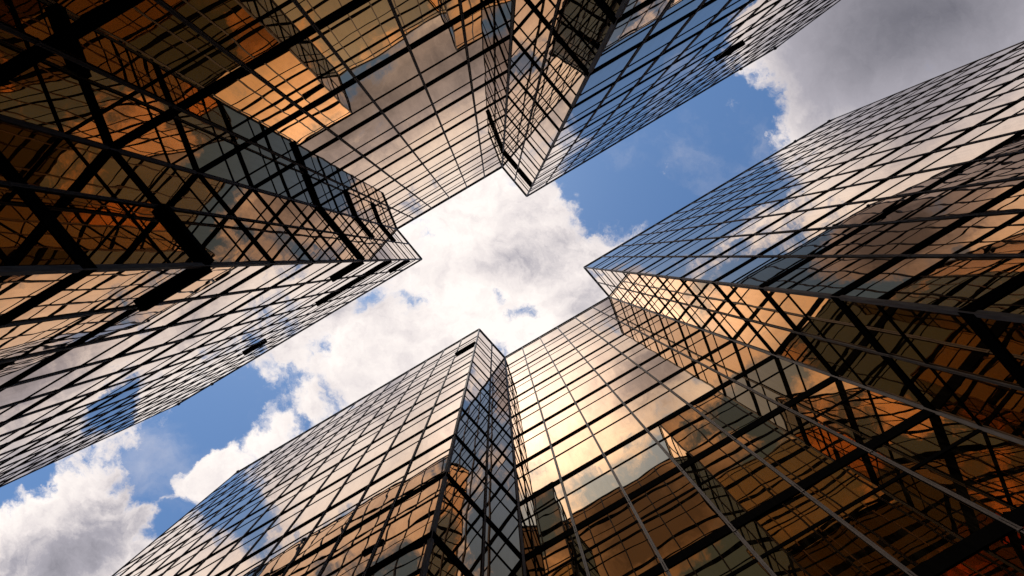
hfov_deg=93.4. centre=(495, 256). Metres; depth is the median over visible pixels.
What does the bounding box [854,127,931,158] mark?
window
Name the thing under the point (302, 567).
window
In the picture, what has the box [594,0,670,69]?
window
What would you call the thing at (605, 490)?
window
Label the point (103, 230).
window
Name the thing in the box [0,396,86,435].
window
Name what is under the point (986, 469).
window
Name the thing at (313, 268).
window
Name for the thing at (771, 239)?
window
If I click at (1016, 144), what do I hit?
window
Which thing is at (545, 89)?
window
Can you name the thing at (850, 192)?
window
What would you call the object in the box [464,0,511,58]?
window
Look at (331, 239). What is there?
window
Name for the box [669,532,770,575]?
window
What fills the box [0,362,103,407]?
window
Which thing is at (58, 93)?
window
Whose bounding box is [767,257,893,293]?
window
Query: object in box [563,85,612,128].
window
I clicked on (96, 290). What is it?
window
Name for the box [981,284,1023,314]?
window
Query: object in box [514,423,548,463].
window
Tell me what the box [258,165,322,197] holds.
window
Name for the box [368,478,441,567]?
window
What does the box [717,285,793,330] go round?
window
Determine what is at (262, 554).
window
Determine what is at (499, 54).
window
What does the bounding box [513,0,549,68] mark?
window
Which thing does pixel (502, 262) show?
sky
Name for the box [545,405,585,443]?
window
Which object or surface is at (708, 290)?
window
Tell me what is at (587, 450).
window
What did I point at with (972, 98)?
window
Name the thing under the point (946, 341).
window
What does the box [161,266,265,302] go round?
window
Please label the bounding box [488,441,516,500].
window
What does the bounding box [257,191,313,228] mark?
window
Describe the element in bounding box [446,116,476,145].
window
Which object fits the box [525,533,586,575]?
window
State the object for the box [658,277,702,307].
window
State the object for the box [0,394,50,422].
window
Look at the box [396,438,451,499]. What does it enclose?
window
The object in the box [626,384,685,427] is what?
window
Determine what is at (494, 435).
window
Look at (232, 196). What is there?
window
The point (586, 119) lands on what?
window
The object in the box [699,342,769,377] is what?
window
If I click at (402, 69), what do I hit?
window
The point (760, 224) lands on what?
window
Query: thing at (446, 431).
window
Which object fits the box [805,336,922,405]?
window
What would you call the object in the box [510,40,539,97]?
window
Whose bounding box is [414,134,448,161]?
window
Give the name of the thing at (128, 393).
window
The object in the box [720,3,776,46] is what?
window
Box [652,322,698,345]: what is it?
window
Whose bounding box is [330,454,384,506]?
window
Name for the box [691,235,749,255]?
window
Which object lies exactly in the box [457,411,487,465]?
window
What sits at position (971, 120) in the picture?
window
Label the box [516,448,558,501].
window
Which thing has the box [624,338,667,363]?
window
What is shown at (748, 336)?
window
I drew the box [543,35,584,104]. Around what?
window
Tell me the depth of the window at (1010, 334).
9.86 m
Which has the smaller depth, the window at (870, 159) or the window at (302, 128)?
the window at (302, 128)
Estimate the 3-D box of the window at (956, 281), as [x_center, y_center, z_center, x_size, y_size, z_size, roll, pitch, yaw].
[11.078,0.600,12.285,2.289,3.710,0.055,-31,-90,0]
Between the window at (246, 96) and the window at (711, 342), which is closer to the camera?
the window at (246, 96)
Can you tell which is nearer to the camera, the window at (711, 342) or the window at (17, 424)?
the window at (17, 424)
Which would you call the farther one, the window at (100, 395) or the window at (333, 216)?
the window at (333, 216)
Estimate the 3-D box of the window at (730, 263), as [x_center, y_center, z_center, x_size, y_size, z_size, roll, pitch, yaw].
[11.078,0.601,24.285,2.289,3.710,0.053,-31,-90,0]
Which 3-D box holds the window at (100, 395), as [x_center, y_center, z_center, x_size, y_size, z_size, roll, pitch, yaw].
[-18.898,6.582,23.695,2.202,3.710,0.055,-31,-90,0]
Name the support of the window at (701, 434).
in the office tower at (802, 355)
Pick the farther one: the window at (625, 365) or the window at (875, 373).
the window at (625, 365)
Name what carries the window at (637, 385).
in the office tower at (802, 355)
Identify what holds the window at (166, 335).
in the office tower at (196, 196)
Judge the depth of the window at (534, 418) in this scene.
32.13 m
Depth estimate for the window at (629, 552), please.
16.18 m
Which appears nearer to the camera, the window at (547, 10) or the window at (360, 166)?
the window at (547, 10)
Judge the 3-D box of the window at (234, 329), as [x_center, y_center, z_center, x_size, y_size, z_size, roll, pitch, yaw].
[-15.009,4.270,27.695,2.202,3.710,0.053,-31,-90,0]
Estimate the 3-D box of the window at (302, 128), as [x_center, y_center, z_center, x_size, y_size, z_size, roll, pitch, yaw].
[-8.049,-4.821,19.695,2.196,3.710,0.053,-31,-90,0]
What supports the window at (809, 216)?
in the office tower at (802, 355)
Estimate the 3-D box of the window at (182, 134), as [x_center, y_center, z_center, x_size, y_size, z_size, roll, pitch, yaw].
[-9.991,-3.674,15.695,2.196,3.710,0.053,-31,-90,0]
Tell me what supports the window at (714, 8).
in the office tower at (196, 196)
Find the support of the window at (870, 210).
in the office tower at (802, 355)
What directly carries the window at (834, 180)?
in the office tower at (802, 355)
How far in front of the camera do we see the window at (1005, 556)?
9.87 m
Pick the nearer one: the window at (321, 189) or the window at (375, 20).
the window at (375, 20)
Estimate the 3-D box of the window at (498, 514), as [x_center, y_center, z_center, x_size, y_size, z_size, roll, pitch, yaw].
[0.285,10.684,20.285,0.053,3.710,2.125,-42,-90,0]
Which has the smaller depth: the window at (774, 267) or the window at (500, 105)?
the window at (774, 267)
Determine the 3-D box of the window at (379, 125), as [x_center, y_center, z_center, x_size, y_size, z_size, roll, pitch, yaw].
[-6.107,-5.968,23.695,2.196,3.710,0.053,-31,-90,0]
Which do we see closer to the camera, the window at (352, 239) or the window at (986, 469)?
the window at (986, 469)
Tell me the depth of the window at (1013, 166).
16.69 m
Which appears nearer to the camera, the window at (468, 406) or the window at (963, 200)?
the window at (963, 200)
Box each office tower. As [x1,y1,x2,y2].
[0,0,840,486]
[112,41,1023,575]
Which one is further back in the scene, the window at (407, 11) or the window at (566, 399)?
the window at (566, 399)
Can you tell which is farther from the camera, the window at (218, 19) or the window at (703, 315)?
the window at (703, 315)
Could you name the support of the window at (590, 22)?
in the office tower at (196, 196)
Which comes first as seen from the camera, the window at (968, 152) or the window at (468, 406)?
the window at (968, 152)
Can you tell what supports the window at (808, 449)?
in the office tower at (802, 355)
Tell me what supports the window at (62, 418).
in the office tower at (196, 196)
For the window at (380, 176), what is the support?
in the office tower at (196, 196)
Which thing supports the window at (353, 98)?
in the office tower at (196, 196)
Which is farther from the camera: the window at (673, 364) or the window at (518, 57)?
the window at (673, 364)
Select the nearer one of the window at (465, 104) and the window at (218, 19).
the window at (218, 19)
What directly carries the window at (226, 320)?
in the office tower at (196, 196)
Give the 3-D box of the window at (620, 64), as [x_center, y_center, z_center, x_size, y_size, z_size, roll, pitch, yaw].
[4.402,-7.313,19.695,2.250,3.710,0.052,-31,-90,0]
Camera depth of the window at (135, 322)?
15.43 m
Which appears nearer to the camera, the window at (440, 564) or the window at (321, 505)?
the window at (440, 564)
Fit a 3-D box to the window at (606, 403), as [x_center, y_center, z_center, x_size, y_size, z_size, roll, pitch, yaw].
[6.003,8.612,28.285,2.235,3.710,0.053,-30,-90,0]
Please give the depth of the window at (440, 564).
13.66 m
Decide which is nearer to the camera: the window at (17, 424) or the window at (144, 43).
the window at (144, 43)
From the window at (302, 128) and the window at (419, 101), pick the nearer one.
the window at (302, 128)
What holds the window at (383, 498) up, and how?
in the office tower at (802, 355)
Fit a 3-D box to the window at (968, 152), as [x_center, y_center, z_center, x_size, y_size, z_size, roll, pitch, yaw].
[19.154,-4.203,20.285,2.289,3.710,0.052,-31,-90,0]
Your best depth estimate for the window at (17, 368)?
13.05 m
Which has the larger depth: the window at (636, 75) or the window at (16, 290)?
the window at (636, 75)
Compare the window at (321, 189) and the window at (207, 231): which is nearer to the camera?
the window at (207, 231)
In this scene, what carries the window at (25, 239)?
in the office tower at (196, 196)
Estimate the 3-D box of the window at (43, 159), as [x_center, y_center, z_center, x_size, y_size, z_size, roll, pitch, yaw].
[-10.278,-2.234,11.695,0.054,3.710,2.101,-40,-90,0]
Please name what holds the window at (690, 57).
in the office tower at (196, 196)
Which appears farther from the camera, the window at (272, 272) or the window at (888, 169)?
the window at (888, 169)
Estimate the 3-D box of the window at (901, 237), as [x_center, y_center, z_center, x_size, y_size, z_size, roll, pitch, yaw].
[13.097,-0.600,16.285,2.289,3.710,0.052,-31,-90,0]
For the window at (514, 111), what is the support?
in the office tower at (196, 196)
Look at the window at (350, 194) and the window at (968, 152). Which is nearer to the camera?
the window at (968, 152)
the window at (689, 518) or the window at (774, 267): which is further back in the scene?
the window at (774, 267)
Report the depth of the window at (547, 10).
17.01 m
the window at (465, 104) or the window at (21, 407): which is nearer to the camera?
the window at (21, 407)
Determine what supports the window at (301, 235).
in the office tower at (196, 196)
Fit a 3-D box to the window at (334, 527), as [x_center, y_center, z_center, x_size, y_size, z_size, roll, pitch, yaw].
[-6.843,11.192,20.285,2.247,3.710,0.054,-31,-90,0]
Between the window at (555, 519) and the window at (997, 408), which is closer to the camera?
the window at (997, 408)
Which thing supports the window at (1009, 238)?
in the office tower at (802, 355)
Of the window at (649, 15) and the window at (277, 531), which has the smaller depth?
the window at (649, 15)
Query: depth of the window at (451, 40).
19.44 m
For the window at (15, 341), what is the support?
in the office tower at (196, 196)
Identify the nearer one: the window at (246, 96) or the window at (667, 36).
the window at (246, 96)
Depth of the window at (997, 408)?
12.31 m
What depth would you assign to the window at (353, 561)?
16.36 m
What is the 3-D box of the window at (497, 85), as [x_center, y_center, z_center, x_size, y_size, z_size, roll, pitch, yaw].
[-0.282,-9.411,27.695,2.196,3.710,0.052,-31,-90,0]
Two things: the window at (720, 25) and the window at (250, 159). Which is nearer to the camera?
the window at (250, 159)
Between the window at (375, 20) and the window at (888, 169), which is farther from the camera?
the window at (888, 169)
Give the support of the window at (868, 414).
in the office tower at (802, 355)
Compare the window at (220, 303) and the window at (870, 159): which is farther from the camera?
the window at (870, 159)
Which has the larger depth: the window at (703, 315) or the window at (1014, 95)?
the window at (703, 315)
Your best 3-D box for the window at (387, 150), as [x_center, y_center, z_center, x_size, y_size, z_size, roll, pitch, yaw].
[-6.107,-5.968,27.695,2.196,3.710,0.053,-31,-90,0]
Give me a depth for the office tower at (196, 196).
17.30 m
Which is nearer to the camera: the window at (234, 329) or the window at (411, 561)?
the window at (411, 561)
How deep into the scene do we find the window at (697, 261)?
28.12 m
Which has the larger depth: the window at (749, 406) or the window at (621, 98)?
the window at (621, 98)
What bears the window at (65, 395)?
in the office tower at (196, 196)
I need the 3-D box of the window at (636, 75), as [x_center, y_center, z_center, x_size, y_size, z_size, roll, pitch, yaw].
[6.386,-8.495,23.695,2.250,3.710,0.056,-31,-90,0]
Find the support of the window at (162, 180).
in the office tower at (196, 196)
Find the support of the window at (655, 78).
in the office tower at (196, 196)
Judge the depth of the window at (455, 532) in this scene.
16.00 m
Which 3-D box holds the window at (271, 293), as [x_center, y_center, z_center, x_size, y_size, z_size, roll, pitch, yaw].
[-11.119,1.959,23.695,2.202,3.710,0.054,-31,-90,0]
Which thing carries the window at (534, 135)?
in the office tower at (196, 196)
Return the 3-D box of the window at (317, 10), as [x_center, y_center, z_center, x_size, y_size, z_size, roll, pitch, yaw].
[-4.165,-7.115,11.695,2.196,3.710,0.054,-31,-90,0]
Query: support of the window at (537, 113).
in the office tower at (196, 196)
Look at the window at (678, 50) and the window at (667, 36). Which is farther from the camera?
the window at (678, 50)
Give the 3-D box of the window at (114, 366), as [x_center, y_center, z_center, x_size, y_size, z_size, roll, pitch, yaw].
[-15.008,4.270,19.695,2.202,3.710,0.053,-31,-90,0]
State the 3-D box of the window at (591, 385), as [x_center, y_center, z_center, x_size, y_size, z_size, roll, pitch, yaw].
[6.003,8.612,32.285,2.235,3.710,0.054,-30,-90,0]
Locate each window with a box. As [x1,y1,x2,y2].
[0,0,111,41]
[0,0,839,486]
[0,29,35,66]
[0,54,170,144]
[0,120,151,202]
[0,185,77,265]
[0,273,74,317]
[0,310,127,360]
[0,351,59,386]
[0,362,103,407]
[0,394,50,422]
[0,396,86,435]
[0,418,76,454]
[8,268,198,323]
[15,330,157,383]
[19,369,131,416]
[20,396,113,438]
[33,189,200,263]
[60,0,240,104]
[64,373,152,412]
[71,343,175,385]
[82,298,211,343]
[95,377,165,409]
[106,351,189,387]
[113,42,1023,575]
[120,112,244,170]
[120,153,230,215]
[122,317,219,355]
[148,329,226,362]
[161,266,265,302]
[162,0,310,63]
[173,210,267,261]
[174,290,264,324]
[186,72,298,139]
[190,307,263,337]
[201,319,263,346]
[204,176,278,222]
[205,145,291,186]
[208,519,274,575]
[226,264,308,293]
[229,541,277,575]
[234,285,300,311]
[238,300,295,324]
[240,220,309,260]
[244,497,311,557]
[253,33,352,107]
[254,515,321,575]
[255,114,335,160]
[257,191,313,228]
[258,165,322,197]
[276,263,337,286]
[284,541,335,575]
[286,226,338,259]
[287,475,348,531]
[294,201,337,231]
[294,490,364,560]
[295,179,346,205]
[297,0,353,22]
[299,140,360,176]
[308,83,379,135]
[319,231,359,259]
[320,0,406,76]
[320,509,389,575]
[322,190,364,211]
[326,210,355,234]
[330,158,378,186]
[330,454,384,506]
[342,115,397,154]
[345,464,408,530]
[346,235,375,258]
[352,171,392,195]
[360,52,422,109]
[366,137,410,168]
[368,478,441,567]
[368,541,426,575]
[372,432,421,481]
[383,153,420,178]
[385,89,434,132]
[392,0,459,44]
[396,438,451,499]
[402,115,442,149]
[412,21,466,83]
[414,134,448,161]
[414,410,458,456]
[426,542,464,575]
[427,64,471,110]
[436,479,483,575]
[438,94,474,130]
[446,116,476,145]
[449,439,485,511]
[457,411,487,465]
[463,391,488,434]
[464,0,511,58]
[470,39,509,88]
[474,73,507,111]
[477,98,505,128]
[484,522,522,575]
[486,474,520,552]
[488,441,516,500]
[489,417,513,463]
[507,99,527,135]
[508,74,532,119]
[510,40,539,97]
[512,403,541,436]
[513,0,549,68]
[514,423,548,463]
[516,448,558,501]
[520,483,572,553]
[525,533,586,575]
[526,124,548,158]
[530,0,556,24]
[530,103,557,145]
[535,75,568,127]
[539,387,573,418]
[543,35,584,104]
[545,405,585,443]
[553,0,611,69]
[553,427,601,476]
[554,112,594,145]
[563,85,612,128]
[563,458,623,524]
[567,371,604,400]
[576,47,638,103]
[577,386,620,422]
[578,502,659,575]
[587,90,630,125]
[589,406,643,451]
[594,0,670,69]
[596,355,636,382]
[601,60,655,105]
[606,433,675,494]
[609,367,656,401]
[620,68,667,106]
[621,16,690,77]
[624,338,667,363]
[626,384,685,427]
[631,471,725,559]
[639,34,698,82]
[641,349,692,380]
[648,0,704,37]
[650,407,727,463]
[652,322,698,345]
[653,46,704,86]
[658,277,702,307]
[659,257,712,276]
[663,363,728,402]
[666,0,729,50]
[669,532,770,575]
[673,331,728,359]
[677,9,740,60]
[681,304,728,337]
[683,441,791,521]
[684,257,751,280]
[684,281,740,317]
[685,25,739,67]
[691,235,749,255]
[693,382,778,433]
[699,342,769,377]
[709,311,770,352]
[714,0,766,38]
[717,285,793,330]
[719,257,807,285]
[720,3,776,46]
[722,231,795,254]
[725,213,786,235]
[736,357,829,403]
[736,410,856,482]
[737,492,904,575]
[748,321,829,372]
[757,192,821,216]
[759,206,837,232]
[763,226,859,254]
[766,291,875,350]
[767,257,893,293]
[789,379,922,444]
[790,170,858,196]
[796,180,880,210]
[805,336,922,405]
[805,452,995,569]
[806,194,913,228]
[820,217,960,254]
[822,148,895,177]
[835,154,924,187]
[843,301,1020,386]
[844,257,1023,307]
[852,163,965,201]
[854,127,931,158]
[872,129,966,165]
[873,414,1023,515]
[876,178,1023,221]
[891,358,1023,440]
[895,132,1017,175]
[911,103,1010,142]
[913,212,1023,253]
[921,83,1005,118]
[930,152,1023,189]
[937,529,1023,575]
[941,114,1023,148]
[948,87,1023,120]
[979,318,1023,369]
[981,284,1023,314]
[982,188,1023,212]
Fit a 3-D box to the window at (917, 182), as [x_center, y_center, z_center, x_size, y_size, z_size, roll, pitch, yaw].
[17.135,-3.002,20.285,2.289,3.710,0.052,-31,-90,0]
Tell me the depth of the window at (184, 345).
23.52 m
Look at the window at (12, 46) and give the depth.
9.32 m
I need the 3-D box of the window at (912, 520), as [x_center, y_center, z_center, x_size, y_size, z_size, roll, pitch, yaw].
[9.968,6.301,12.285,2.235,3.710,0.055,-30,-90,0]
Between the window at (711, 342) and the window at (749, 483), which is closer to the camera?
the window at (749, 483)
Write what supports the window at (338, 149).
in the office tower at (196, 196)
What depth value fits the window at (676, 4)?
16.73 m
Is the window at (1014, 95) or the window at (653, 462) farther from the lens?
the window at (1014, 95)
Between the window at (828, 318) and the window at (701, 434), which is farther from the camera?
the window at (701, 434)
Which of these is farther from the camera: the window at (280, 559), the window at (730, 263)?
the window at (730, 263)
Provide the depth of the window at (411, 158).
31.54 m
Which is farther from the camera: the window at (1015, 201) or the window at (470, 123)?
the window at (470, 123)
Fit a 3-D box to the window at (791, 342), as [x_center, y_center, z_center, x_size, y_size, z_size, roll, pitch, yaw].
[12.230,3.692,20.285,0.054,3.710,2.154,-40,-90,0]
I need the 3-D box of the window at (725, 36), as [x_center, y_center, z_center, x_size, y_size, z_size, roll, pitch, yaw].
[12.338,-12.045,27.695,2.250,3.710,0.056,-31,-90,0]
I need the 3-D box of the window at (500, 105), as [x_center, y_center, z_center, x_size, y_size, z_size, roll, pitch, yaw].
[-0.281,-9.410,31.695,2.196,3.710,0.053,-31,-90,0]
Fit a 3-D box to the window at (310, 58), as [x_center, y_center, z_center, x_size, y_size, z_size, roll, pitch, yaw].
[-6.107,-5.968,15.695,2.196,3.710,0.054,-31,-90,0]
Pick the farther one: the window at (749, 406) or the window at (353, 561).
the window at (749, 406)
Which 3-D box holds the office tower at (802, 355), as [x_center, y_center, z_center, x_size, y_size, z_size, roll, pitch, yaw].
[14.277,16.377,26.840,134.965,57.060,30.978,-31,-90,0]
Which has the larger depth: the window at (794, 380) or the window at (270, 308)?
the window at (270, 308)
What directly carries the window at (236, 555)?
in the office tower at (802, 355)
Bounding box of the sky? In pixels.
[0,0,1023,575]
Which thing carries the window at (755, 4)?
in the office tower at (196, 196)
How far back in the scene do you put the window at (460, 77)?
23.49 m
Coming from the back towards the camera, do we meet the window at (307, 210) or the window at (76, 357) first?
the window at (307, 210)
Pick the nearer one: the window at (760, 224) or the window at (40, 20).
the window at (40, 20)
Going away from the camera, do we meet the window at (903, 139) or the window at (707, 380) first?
the window at (707, 380)
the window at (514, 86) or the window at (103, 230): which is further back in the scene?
the window at (514, 86)
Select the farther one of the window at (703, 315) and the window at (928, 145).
the window at (703, 315)
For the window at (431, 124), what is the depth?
27.51 m
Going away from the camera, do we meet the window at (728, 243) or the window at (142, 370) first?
the window at (142, 370)
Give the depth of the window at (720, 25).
23.54 m
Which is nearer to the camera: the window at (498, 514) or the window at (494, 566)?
the window at (494, 566)
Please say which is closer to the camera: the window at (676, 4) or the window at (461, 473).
the window at (676, 4)
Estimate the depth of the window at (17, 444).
23.69 m
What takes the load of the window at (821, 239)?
in the office tower at (802, 355)
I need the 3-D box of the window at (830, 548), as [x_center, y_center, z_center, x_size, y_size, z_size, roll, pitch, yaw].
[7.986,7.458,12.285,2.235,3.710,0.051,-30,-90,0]
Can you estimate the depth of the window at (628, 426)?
24.08 m
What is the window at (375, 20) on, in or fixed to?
in the office tower at (196, 196)
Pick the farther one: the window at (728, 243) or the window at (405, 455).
the window at (728, 243)
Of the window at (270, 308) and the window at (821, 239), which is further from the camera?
the window at (270, 308)
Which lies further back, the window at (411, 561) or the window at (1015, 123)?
the window at (1015, 123)
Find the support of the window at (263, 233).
in the office tower at (196, 196)
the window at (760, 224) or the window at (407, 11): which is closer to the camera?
the window at (407, 11)
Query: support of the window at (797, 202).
in the office tower at (802, 355)
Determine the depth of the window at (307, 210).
27.52 m

